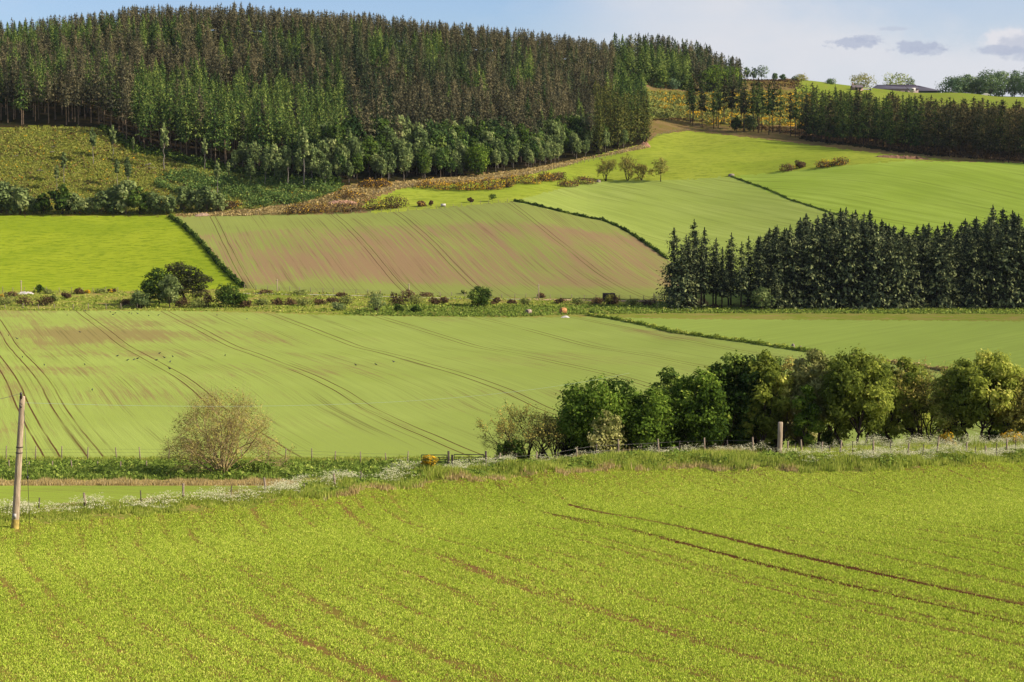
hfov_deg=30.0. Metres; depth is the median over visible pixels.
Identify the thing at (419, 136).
birch tree
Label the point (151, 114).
larch tree
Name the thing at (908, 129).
larch tree
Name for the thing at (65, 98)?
pine tree
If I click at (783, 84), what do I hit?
orange heath scrub
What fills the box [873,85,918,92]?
barn
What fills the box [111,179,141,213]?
scrub tree
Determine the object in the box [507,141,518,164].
birch tree
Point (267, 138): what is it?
larch tree
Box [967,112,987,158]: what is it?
pine tree
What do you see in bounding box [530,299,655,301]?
farm track
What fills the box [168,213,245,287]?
hedge
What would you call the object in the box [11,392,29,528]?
telegraph pole
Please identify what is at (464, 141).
young tree
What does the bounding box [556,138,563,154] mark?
birch tree
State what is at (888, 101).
larch tree
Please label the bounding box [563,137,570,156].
young tree
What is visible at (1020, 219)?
spruce tree
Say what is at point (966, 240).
spruce tree
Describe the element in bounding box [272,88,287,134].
larch tree
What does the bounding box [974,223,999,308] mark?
spruce tree
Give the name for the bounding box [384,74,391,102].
spruce tree
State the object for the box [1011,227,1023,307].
spruce tree
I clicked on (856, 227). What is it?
spruce tree
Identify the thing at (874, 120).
larch tree
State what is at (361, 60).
spruce tree
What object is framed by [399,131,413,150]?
birch tree
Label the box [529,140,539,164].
young tree
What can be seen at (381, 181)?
gorse bush
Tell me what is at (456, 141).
birch tree
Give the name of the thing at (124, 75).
pine tree
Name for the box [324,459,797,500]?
dry grass edge
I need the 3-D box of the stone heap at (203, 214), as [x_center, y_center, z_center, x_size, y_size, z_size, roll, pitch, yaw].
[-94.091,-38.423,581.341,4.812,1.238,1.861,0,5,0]
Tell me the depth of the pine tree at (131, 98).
658.60 m
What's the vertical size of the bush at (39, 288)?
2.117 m
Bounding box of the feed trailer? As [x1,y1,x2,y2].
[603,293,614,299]
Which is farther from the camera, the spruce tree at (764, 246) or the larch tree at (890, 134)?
the larch tree at (890, 134)
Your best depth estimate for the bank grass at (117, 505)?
83.01 m
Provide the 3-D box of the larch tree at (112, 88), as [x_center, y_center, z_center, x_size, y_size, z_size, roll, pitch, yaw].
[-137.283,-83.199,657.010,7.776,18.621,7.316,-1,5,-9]
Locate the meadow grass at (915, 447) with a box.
[782,440,1021,453]
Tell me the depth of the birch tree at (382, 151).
615.21 m
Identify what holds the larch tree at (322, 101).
on the hillside at (89, 120)
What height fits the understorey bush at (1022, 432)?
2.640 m
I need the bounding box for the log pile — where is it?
[640,142,649,146]
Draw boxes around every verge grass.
[0,475,321,485]
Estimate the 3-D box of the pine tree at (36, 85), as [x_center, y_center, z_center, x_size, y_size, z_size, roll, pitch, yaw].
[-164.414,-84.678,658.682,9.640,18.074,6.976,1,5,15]
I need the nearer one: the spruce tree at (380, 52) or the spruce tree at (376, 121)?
the spruce tree at (376, 121)
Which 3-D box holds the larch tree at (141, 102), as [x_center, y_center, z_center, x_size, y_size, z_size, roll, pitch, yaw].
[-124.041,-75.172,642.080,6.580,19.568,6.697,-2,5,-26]
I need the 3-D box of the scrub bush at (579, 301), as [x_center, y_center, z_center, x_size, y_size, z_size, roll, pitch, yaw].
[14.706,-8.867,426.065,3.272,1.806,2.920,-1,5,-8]
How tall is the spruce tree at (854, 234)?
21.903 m
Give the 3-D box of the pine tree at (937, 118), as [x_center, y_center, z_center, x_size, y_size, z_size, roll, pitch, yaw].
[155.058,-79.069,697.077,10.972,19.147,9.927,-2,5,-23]
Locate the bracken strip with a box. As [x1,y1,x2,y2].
[179,145,649,215]
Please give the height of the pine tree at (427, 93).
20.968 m
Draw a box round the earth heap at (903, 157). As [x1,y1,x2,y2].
[875,155,931,159]
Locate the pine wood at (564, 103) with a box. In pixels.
[0,0,745,134]
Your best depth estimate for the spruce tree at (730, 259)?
423.47 m
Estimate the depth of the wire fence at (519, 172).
640.35 m
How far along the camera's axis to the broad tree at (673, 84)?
889.16 m
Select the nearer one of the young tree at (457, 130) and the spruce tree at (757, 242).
the spruce tree at (757, 242)
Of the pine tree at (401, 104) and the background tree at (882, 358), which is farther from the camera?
the pine tree at (401, 104)
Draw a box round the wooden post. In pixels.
[777,422,782,452]
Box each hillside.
[0,31,1021,184]
[0,125,325,216]
[176,78,1022,305]
[647,89,799,125]
[743,80,795,86]
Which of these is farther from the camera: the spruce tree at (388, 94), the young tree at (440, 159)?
the spruce tree at (388, 94)
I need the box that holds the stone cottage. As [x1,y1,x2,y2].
[850,83,863,90]
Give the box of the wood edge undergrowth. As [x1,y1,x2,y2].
[97,122,344,186]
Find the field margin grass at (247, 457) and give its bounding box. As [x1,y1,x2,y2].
[0,454,533,461]
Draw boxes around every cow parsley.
[0,481,301,520]
[271,451,516,488]
[474,440,796,465]
[797,441,1023,464]
[806,432,1023,449]
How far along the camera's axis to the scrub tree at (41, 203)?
589.08 m
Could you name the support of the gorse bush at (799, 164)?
on the pasture at (686, 154)
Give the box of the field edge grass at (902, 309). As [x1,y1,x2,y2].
[657,305,1023,311]
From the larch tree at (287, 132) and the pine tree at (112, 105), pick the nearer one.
the larch tree at (287, 132)
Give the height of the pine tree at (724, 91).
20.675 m
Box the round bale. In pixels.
[559,307,566,313]
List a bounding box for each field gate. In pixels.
[421,451,449,464]
[451,451,486,465]
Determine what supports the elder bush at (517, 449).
on the verge at (191, 507)
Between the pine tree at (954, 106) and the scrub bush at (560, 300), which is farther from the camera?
the pine tree at (954, 106)
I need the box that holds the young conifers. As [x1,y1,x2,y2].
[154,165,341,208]
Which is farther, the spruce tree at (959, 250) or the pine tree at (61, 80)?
the pine tree at (61, 80)
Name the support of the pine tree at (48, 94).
on the hillside at (89, 120)
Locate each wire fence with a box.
[2,286,117,291]
[4,303,137,309]
[6,446,269,458]
[8,460,146,467]
[38,471,361,508]
[244,284,655,299]
[285,448,408,462]
[341,198,507,213]
[373,145,644,194]
[499,437,753,460]
[787,437,1023,454]
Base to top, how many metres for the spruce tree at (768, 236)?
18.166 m
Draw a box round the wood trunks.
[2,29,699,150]
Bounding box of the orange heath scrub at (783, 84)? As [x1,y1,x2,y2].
[744,78,804,88]
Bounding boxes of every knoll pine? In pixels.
[743,67,749,78]
[749,67,758,78]
[754,65,768,79]
[772,73,777,79]
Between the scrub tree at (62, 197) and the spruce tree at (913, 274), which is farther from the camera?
the scrub tree at (62, 197)
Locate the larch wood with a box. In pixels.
[0,9,693,124]
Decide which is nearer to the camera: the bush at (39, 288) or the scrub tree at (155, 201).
the bush at (39, 288)
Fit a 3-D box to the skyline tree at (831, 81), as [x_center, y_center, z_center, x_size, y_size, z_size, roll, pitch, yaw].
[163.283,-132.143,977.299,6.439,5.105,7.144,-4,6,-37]
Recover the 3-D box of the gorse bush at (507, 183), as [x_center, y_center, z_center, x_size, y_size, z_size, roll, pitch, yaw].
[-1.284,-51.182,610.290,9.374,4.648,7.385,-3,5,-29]
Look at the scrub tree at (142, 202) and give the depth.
586.69 m
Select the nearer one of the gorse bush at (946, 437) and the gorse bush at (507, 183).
the gorse bush at (946, 437)
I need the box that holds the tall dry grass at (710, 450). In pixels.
[479,445,997,466]
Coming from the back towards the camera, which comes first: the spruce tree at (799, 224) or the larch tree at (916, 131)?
the larch tree at (916, 131)
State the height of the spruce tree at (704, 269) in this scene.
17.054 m
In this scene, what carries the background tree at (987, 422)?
on the verge at (191, 507)
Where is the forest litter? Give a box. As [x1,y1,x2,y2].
[653,117,1022,160]
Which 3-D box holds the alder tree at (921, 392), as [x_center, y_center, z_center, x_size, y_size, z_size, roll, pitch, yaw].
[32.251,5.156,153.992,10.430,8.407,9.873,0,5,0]
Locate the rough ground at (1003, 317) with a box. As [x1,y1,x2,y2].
[0,288,1023,321]
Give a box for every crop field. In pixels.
[0,311,1020,457]
[0,461,1023,681]
[0,485,293,505]
[175,201,702,299]
[516,176,906,305]
[623,318,1023,369]
[734,160,1023,241]
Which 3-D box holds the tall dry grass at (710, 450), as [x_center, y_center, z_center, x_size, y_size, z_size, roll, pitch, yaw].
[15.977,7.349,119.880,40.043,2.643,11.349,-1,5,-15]
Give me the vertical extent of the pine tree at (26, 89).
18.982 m
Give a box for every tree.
[0,65,8,119]
[0,70,16,122]
[0,181,17,213]
[1,68,10,114]
[2,55,18,118]
[7,186,28,213]
[8,69,30,124]
[10,60,28,112]
[10,80,20,118]
[11,58,32,113]
[13,71,32,123]
[23,195,37,213]
[25,57,41,116]
[25,66,32,110]
[26,54,34,95]
[27,69,43,120]
[28,61,46,118]
[34,193,53,212]
[39,56,49,108]
[39,71,56,122]
[40,58,53,112]
[47,182,73,213]
[50,71,62,118]
[51,60,66,101]
[54,164,59,178]
[55,70,65,114]
[56,78,74,124]
[59,71,73,121]
[60,151,66,174]
[63,55,74,110]
[65,63,80,118]
[66,192,82,213]
[67,66,84,121]
[72,55,86,114]
[72,79,86,124]
[79,197,95,213]
[81,55,93,108]
[81,72,88,118]
[82,61,93,112]
[82,73,97,114]
[83,61,105,122]
[87,74,99,112]
[89,127,96,163]
[91,66,106,120]
[92,191,108,213]
[95,75,108,124]
[97,184,122,213]
[101,75,124,125]
[102,56,116,113]
[104,64,117,98]
[105,62,119,100]
[105,72,116,124]
[108,76,131,132]
[109,125,116,157]
[111,83,125,130]
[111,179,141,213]
[113,158,119,184]
[114,58,130,120]
[114,59,131,124]
[115,85,134,139]
[118,60,133,121]
[124,157,132,176]
[126,186,149,213]
[128,77,141,133]
[128,82,139,128]
[131,74,148,140]
[131,96,144,139]
[134,88,152,141]
[135,100,153,147]
[138,266,172,304]
[139,78,152,115]
[141,68,154,103]
[141,88,160,147]
[144,191,163,213]
[151,77,157,125]
[152,81,166,138]
[153,68,165,121]
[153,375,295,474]
[156,88,168,126]
[158,80,172,140]
[158,273,182,306]
[159,82,178,147]
[160,122,168,168]
[160,193,176,213]
[168,89,179,146]
[170,79,183,138]
[171,89,188,149]
[172,86,183,142]
[173,108,188,152]
[175,100,197,155]
[175,186,193,211]
[177,91,196,137]
[181,71,193,96]
[182,81,194,148]
[183,79,191,108]
[185,90,202,157]
[188,86,207,151]
[190,81,199,139]
[190,87,202,150]
[190,188,206,210]
[196,108,211,156]
[199,91,219,158]
[199,185,216,211]
[200,78,208,120]
[200,98,213,152]
[201,138,207,168]
[205,98,224,163]
[211,92,237,160]
[212,110,222,155]
[212,193,229,211]
[213,80,219,137]
[213,96,222,127]
[214,161,221,193]
[215,91,223,129]
[215,112,232,163]
[221,83,239,149]
[225,161,229,179]
[227,97,239,150]
[227,99,243,149]
[229,150,239,167]
[232,85,242,149]
[236,111,247,137]
[236,141,249,166]
[237,87,245,141]
[238,106,247,141]
[239,112,253,150]
[241,88,252,120]
[241,108,253,142]
[242,97,248,147]
[244,98,262,142]
[244,140,261,168]
[244,158,256,179]
[248,81,264,126]
[248,97,270,165]
[249,88,266,123]
[250,87,254,109]
[252,116,264,148]
[254,64,261,93]
[256,98,270,147]
[257,62,269,87]
[259,108,276,146]
[259,146,269,173]
[260,82,270,123]
[261,81,272,115]
[261,152,268,185]
[262,118,275,148]
[262,143,282,176]
[263,95,272,131]
[265,94,272,115]
[268,53,275,88]
[269,62,278,97]
[270,93,286,147]
[271,103,285,146]
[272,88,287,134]
[273,157,288,176]
[276,56,284,81]
[276,146,290,168]
[280,85,293,128]
[280,99,286,148]
[281,114,295,149]
[283,47,289,81]
[283,147,291,175]
[284,82,294,113]
[285,96,310,135]
[285,110,297,165]
[286,117,297,168]
[288,48,297,80]
[290,82,297,105]
[290,82,304,123]
[291,83,301,119]
[291,97,310,143]
[292,104,312,172]
[292,149,305,175]
[297,127,309,184]
[299,47,305,84]
[299,144,319,174]
[300,84,312,118]
[301,73,313,108]
[305,73,310,101]
[306,65,314,104]
[306,113,314,143]
[307,86,319,122]
[307,95,316,122]
[309,63,312,88]
[310,113,316,136]
[311,82,322,122]
[311,102,323,140]
[312,72,319,118]
[312,120,322,153]
[312,129,333,147]
[313,151,327,173]
[315,140,332,166]
[316,120,338,140]
[317,160,332,182]
[318,82,327,99]
[319,90,328,119]
[321,90,330,121]
[321,110,327,124]
[324,123,350,153]
[325,101,333,121]
[325,137,338,169]
[328,48,335,77]
[330,126,341,175]
[331,151,346,171]
[332,108,340,130]
[333,157,342,175]
[334,144,350,176]
[336,96,347,124]
[341,89,347,113]
[341,100,350,124]
[341,127,358,141]
[342,61,351,93]
[343,77,349,107]
[344,83,354,117]
[344,136,364,175]
[344,160,353,176]
[345,115,368,141]
[348,87,364,121]
[348,94,353,117]
[348,100,363,135]
[350,153,363,174]
[352,98,362,124]
[353,49,359,89]
[353,90,367,126]
[357,47,364,85]
[358,102,376,141]
[360,76,366,116]
[360,135,380,175]
[363,65,372,104]
[363,70,367,109]
[363,95,380,119]
[363,100,373,123]
[363,103,381,171]
[367,70,377,99]
[368,117,393,137]
[369,153,380,172]
[371,95,383,117]
[373,134,391,153]
[374,42,384,84]
[375,143,385,158]
[376,64,381,88]
[376,157,386,177]
[378,71,389,112]
[380,95,386,116]
[380,125,393,172]
[381,101,395,120]
[381,151,396,179]
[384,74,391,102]
[386,87,393,120]
[386,131,399,174]
[386,136,400,174]
[389,87,394,118]
[390,90,402,119]
[391,115,411,166]
[394,111,405,170]
[395,94,404,119]
[396,138,413,176]
[396,148,411,179]
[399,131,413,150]
[401,100,411,117]
[402,116,414,132]
[406,154,414,173]
[408,89,421,119]
[408,97,419,123]
[408,121,427,139]
[411,95,422,120]
[411,127,428,147]
[411,142,420,174]
[414,101,432,125]
[414,148,429,176]
[416,86,423,112]
[416,112,429,134]
[417,151,431,174]
[420,140,433,159]
[422,87,431,111]
[424,59,432,88]
[424,96,438,119]
[424,119,441,167]
[425,97,437,124]
[427,63,434,100]
[428,129,446,171]
[431,146,440,166]
[432,58,439,90]
[432,93,440,123]
[432,147,448,176]
[433,92,448,121]
[435,147,450,169]
[438,99,449,122]
[438,118,457,136]
[439,129,456,152]
[440,118,463,133]
[442,95,449,111]
[444,145,454,156]
[445,95,458,121]
[445,157,457,172]
[447,123,468,140]
[448,128,461,153]
[449,111,455,129]
[450,98,459,120]
[450,151,461,170]
[453,93,461,123]
[454,142,466,158]
[457,130,471,146]
[458,101,471,120]
[458,102,466,129]
[458,116,475,137]
[458,165,462,173]
[459,94,472,117]
[459,148,467,168]
[463,143,490,175]
[465,137,478,146]
[468,94,476,125]
[468,115,481,134]
[469,125,487,141]
[471,120,487,129]
[472,124,488,142]
[473,404,574,459]
[474,99,484,119]
[477,130,496,166]
[482,103,494,120]
[483,142,493,149]
[483,146,492,164]
[485,119,495,131]
[485,119,507,138]
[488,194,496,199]
[491,149,500,165]
[492,138,505,154]
[493,133,505,145]
[495,86,499,115]
[496,398,593,460]
[497,115,507,125]
[499,144,509,161]
[501,99,515,125]
[501,151,508,164]
[503,102,514,122]
[503,135,516,165]
[504,121,515,132]
[505,130,519,163]
[506,70,513,98]
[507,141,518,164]
[508,147,517,167]
[512,110,526,160]
[513,123,531,161]
[519,143,529,158]
[523,148,532,167]
[526,117,533,134]
[528,136,540,147]
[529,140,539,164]
[530,132,544,161]
[532,120,540,161]
[536,145,545,160]
[537,114,548,138]
[537,127,543,139]
[539,109,547,136]
[541,135,552,147]
[542,142,550,159]
[544,119,560,138]
[546,117,565,131]
[547,148,553,159]
[548,373,642,455]
[550,142,561,157]
[551,135,559,146]
[556,114,568,126]
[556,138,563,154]
[557,122,565,145]
[561,122,571,137]
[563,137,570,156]
[567,115,583,132]
[568,120,583,139]
[569,133,578,147]
[569,136,581,158]
[579,128,590,143]
[581,140,589,156]
[582,120,593,140]
[583,112,594,137]
[583,135,590,153]
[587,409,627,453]
[590,95,607,151]
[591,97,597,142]
[591,99,605,145]
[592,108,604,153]
[596,124,608,142]
[596,158,616,180]
[600,130,609,151]
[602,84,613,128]
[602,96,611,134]
[605,91,622,146]
[605,100,617,147]
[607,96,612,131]
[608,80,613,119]
[608,97,625,147]
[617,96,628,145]
[617,154,639,179]
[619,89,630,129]
[619,128,628,147]
[619,385,641,448]
[619,385,685,452]
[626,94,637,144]
[628,162,654,180]
[632,89,645,143]
[636,94,652,141]
[637,72,652,85]
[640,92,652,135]
[641,90,655,140]
[648,228,691,303]
[648,366,683,441]
[651,69,672,86]
[651,157,669,181]
[657,244,705,310]
[666,77,680,88]
[669,366,740,450]
[671,235,696,305]
[674,219,713,306]
[678,236,701,305]
[684,76,695,118]
[685,74,700,118]
[685,78,699,122]
[686,86,698,124]
[692,87,709,125]
[692,240,714,306]
[693,69,715,89]
[695,234,710,304]
[697,78,709,108]
[699,227,712,304]
[702,65,729,91]
[704,245,723,304]
[705,88,721,128]
[706,238,724,303]
[707,246,735,308]
[708,349,770,449]
[710,76,725,127]
[711,84,723,125]
[716,241,738,306]
[717,74,730,123]
[718,64,743,89]
[719,233,739,304]
[722,78,740,119]
[723,80,736,119]
[727,241,755,307]
[734,76,751,125]
[735,86,751,131]
[736,78,751,130]
[736,236,757,305]
[736,349,793,452]
[739,246,771,309]
[742,231,772,305]
[742,236,763,301]
[747,80,761,131]
[748,82,768,132]
[748,83,757,108]
[749,82,767,130]
[750,78,765,128]
[750,243,771,306]
[753,84,766,131]
[761,82,775,134]
[761,234,791,308]
[762,80,781,132]
[764,238,784,306]
[767,269,784,309]
[767,355,804,448]
[769,224,815,309]
[770,85,786,133]
[770,227,779,252]
[770,356,792,451]
[778,228,791,289]
[780,92,799,135]
[784,235,807,306]
[785,364,817,442]
[786,217,803,258]
[787,224,830,309]
[788,348,832,448]
[789,87,803,137]
[789,383,826,447]
[792,233,818,304]
[793,73,807,80]
[793,89,804,135]
[793,214,811,233]
[797,94,814,131]
[797,96,816,140]
[797,99,813,128]
[797,232,824,308]
[799,86,810,121]
[799,226,817,266]
[802,220,852,309]
[803,90,820,141]
[805,82,818,121]
[808,85,827,130]
[811,91,824,130]
[811,358,852,448]
[814,99,828,135]
[815,90,832,142]
[815,211,837,289]
[815,343,902,445]
[816,91,837,141]
[819,95,840,144]
[819,217,867,309]
[821,223,854,303]
[823,99,840,143]
[826,79,836,84]
[828,96,840,142]
[828,209,835,226]
[829,215,841,244]
[830,90,839,115]
[833,96,853,143]
[834,99,850,144]
[836,92,850,142]
[836,93,842,139]
[836,208,845,241]
[837,214,867,307]
[838,97,857,143]
[840,222,882,308]
[844,207,854,225]
[845,99,859,138]
[847,95,856,140]
[847,212,858,231]
[847,223,863,306]
[849,72,878,87]
[849,92,864,141]
[851,92,873,145]
[851,97,870,136]
[851,219,900,309]
[851,227,890,306]
[853,354,897,439]
[854,209,862,224]
[857,221,868,261]
[859,96,873,141]
[859,102,880,145]
[859,213,866,223]
[864,210,875,228]
[864,356,964,441]
[866,227,884,303]
[869,98,881,144]
[870,101,879,142]
[871,97,882,139]
[874,96,885,147]
[876,96,895,148]
[877,225,904,286]
[879,219,884,230]
[879,232,921,310]
[880,91,899,145]
[880,100,899,148]
[880,234,895,306]
[880,355,931,443]
[882,106,899,151]
[882,223,899,248]
[883,72,913,84]
[888,94,900,144]
[891,242,909,292]
[893,103,904,146]
[894,95,904,142]
[895,100,920,152]
[895,102,913,150]
[897,95,914,148]
[897,226,910,252]
[897,238,929,308]
[897,362,944,444]
[901,96,925,150]
[903,234,919,265]
[905,244,920,283]
[906,77,914,84]
[907,101,930,153]
[910,226,920,255]
[910,232,921,278]
[912,98,927,148]
[915,227,930,305]
[915,235,931,306]
[916,224,932,246]
[916,246,941,306]
[917,107,936,155]
[919,225,955,308]
[920,104,933,149]
[923,94,941,139]
[923,100,943,151]
[925,106,947,155]
[926,222,935,255]
[928,100,942,149]
[929,368,971,445]
[929,368,975,441]
[931,236,963,308]
[934,75,969,92]
[934,107,949,151]
[934,222,953,241]
[935,101,964,156]
[935,348,1023,443]
[936,105,957,152]
[939,234,953,273]
[939,243,951,285]
[940,99,969,152]
[940,222,962,251]
[942,235,965,301]
[949,105,964,151]
[950,236,967,306]
[951,103,971,154]
[952,235,992,308]
[953,229,960,241]
[954,229,985,306]
[955,99,970,150]
[956,74,981,93]
[958,96,979,142]
[959,217,972,237]
[961,105,970,151]
[961,226,1012,309]
[962,97,977,152]
[964,104,990,143]
[965,218,984,272]
[967,75,993,94]
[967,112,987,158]
[969,100,996,153]
[969,109,989,156]
[970,108,994,156]
[973,67,1007,96]
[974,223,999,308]
[977,219,1000,303]
[978,110,999,159]
[980,205,1004,231]
[983,71,1019,95]
[983,108,994,152]
[984,216,1023,308]
[984,354,1021,433]
[985,373,1023,434]
[988,232,1020,306]
[989,101,999,152]
[990,100,1015,156]
[991,101,1011,145]
[991,111,1008,160]
[993,110,1007,155]
[993,224,1002,298]
[994,110,1008,156]
[995,208,1008,229]
[996,108,1020,162]
[999,212,1022,281]
[1000,218,1022,295]
[1004,70,1023,96]
[1005,230,1023,308]
[1007,99,1021,155]
[1008,71,1023,94]
[1008,101,1023,157]
[1009,107,1023,161]
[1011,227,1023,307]
[1012,113,1023,163]
[1013,213,1022,229]
[1016,116,1023,153]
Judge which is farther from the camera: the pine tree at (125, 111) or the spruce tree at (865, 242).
the pine tree at (125, 111)
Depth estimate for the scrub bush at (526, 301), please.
425.51 m
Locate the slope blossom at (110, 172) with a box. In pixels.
[0,127,308,212]
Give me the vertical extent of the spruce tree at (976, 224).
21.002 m
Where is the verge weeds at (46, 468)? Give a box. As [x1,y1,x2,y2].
[0,455,494,479]
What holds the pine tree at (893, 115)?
on the hillside at (89, 120)
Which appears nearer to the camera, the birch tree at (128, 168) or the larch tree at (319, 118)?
the birch tree at (128, 168)
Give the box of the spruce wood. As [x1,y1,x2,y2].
[256,15,744,118]
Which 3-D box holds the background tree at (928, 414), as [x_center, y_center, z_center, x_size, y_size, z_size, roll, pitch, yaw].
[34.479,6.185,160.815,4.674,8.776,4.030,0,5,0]
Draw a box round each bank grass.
[0,486,330,525]
[297,447,1023,499]
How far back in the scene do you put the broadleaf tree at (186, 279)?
427.65 m
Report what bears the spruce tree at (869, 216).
on the crop field at (656, 212)
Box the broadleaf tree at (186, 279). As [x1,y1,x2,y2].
[164,261,213,302]
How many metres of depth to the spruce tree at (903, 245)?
423.46 m
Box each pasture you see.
[0,214,242,291]
[362,130,957,213]
[795,80,1023,108]
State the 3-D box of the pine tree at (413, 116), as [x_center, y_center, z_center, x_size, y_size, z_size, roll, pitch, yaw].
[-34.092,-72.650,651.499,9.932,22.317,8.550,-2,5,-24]
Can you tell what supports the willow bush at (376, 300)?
on the rough ground at (1003, 317)
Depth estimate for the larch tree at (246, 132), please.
633.79 m
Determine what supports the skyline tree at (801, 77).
on the pasture at (881, 93)
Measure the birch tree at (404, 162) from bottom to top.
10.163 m
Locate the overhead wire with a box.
[45,374,622,405]
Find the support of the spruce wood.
on the hillside at (89, 120)
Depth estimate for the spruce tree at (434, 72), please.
734.73 m
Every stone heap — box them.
[195,213,209,215]
[326,200,355,204]
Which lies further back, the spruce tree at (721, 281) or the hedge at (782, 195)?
the hedge at (782, 195)
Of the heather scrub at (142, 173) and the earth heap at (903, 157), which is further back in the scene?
the earth heap at (903, 157)
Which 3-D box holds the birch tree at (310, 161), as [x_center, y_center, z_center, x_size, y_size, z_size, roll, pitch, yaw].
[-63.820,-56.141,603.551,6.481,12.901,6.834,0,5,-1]
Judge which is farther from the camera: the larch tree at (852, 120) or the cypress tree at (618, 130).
the larch tree at (852, 120)
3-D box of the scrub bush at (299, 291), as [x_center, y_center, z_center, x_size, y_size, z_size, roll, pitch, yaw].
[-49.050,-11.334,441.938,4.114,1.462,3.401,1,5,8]
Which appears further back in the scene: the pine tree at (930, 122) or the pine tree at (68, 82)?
the pine tree at (930, 122)
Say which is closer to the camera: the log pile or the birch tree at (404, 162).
the birch tree at (404, 162)
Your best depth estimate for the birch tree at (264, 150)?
617.38 m
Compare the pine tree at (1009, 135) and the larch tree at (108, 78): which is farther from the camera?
the larch tree at (108, 78)
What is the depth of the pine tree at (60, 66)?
674.23 m
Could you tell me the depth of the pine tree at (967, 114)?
691.78 m
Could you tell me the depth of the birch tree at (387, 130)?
622.87 m
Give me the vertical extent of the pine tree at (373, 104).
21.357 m
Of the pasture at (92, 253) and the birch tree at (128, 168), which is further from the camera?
the birch tree at (128, 168)
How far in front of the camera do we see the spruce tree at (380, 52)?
734.48 m
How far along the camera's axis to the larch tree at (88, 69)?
671.44 m
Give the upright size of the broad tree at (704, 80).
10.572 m
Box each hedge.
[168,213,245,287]
[513,198,666,258]
[584,311,823,353]
[730,175,836,214]
[853,354,947,371]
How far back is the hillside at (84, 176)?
623.96 m
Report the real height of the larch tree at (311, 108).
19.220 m
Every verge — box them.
[0,480,295,485]
[1,452,1023,523]
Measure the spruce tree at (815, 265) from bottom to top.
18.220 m
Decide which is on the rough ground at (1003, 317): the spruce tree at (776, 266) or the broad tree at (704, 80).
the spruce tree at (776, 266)
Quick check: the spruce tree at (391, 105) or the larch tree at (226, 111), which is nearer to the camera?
the larch tree at (226, 111)
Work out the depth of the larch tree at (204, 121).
635.87 m
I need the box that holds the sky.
[0,0,1023,96]
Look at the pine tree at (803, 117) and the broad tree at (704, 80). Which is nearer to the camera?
the pine tree at (803, 117)
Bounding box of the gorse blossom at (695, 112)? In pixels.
[650,90,807,125]
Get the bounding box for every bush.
[0,292,15,304]
[4,291,18,296]
[14,294,34,305]
[35,284,44,292]
[35,295,54,305]
[43,289,53,293]
[48,294,57,301]
[61,292,71,298]
[73,287,84,293]
[95,288,107,292]
[119,298,130,305]
[129,289,149,308]
[174,297,189,307]
[188,298,207,307]
[201,294,213,306]
[214,283,240,306]
[219,200,239,208]
[220,461,246,472]
[233,293,249,305]
[237,457,278,472]
[239,300,252,307]
[254,297,268,304]
[259,289,273,293]
[270,297,283,304]
[281,203,311,213]
[284,297,297,304]
[292,289,308,294]
[293,297,312,305]
[304,201,336,212]
[313,298,326,304]
[326,297,338,302]
[330,200,361,211]
[332,302,346,309]
[333,188,365,197]
[335,291,346,296]
[339,295,354,303]
[357,177,379,187]
[357,195,389,209]
[364,291,383,296]
[367,292,386,310]
[375,178,391,185]
[379,193,409,208]
[388,292,405,304]
[393,303,404,311]
[398,289,416,301]
[407,294,423,303]
[410,305,421,312]
[414,179,438,187]
[416,200,426,206]
[419,292,433,296]
[421,454,437,467]
[428,179,464,189]
[428,297,440,304]
[439,296,448,303]
[454,176,484,189]
[465,286,491,305]
[477,176,503,189]
[491,297,502,303]
[493,438,529,459]
[496,174,519,187]
[507,299,516,303]
[517,174,542,183]
[520,297,530,304]
[536,171,556,180]
[549,171,567,179]
[554,298,566,303]
[555,178,577,185]
[560,441,592,456]
[572,297,584,304]
[573,176,596,183]
[591,297,604,304]
[604,294,613,303]
[604,295,620,304]
[625,298,638,305]
[639,298,657,305]
[650,82,664,88]
[665,432,685,448]
[729,116,742,130]
[730,435,760,451]
[742,115,757,131]
[750,286,777,308]
[756,437,775,451]
[779,163,798,170]
[785,438,816,449]
[794,160,805,167]
[814,159,834,166]
[814,430,839,449]
[831,156,849,164]
[869,432,893,446]
[939,432,956,445]
[979,429,1004,443]
[1000,428,1023,443]
[1001,429,1023,441]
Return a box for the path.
[242,293,491,298]
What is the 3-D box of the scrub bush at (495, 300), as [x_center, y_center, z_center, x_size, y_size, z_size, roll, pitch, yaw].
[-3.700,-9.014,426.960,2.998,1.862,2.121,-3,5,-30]
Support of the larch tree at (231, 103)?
on the hillside at (89, 120)
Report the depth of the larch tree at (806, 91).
768.98 m
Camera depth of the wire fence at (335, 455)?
182.22 m
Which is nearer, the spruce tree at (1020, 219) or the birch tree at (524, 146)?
the spruce tree at (1020, 219)
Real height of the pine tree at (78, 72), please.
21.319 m
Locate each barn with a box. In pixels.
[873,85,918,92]
[917,85,940,92]
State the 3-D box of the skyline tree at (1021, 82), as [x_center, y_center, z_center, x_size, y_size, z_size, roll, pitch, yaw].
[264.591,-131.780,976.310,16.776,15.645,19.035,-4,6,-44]
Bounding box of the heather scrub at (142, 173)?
[0,125,333,214]
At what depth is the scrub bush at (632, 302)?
422.99 m
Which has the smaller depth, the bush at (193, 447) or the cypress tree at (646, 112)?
the bush at (193, 447)

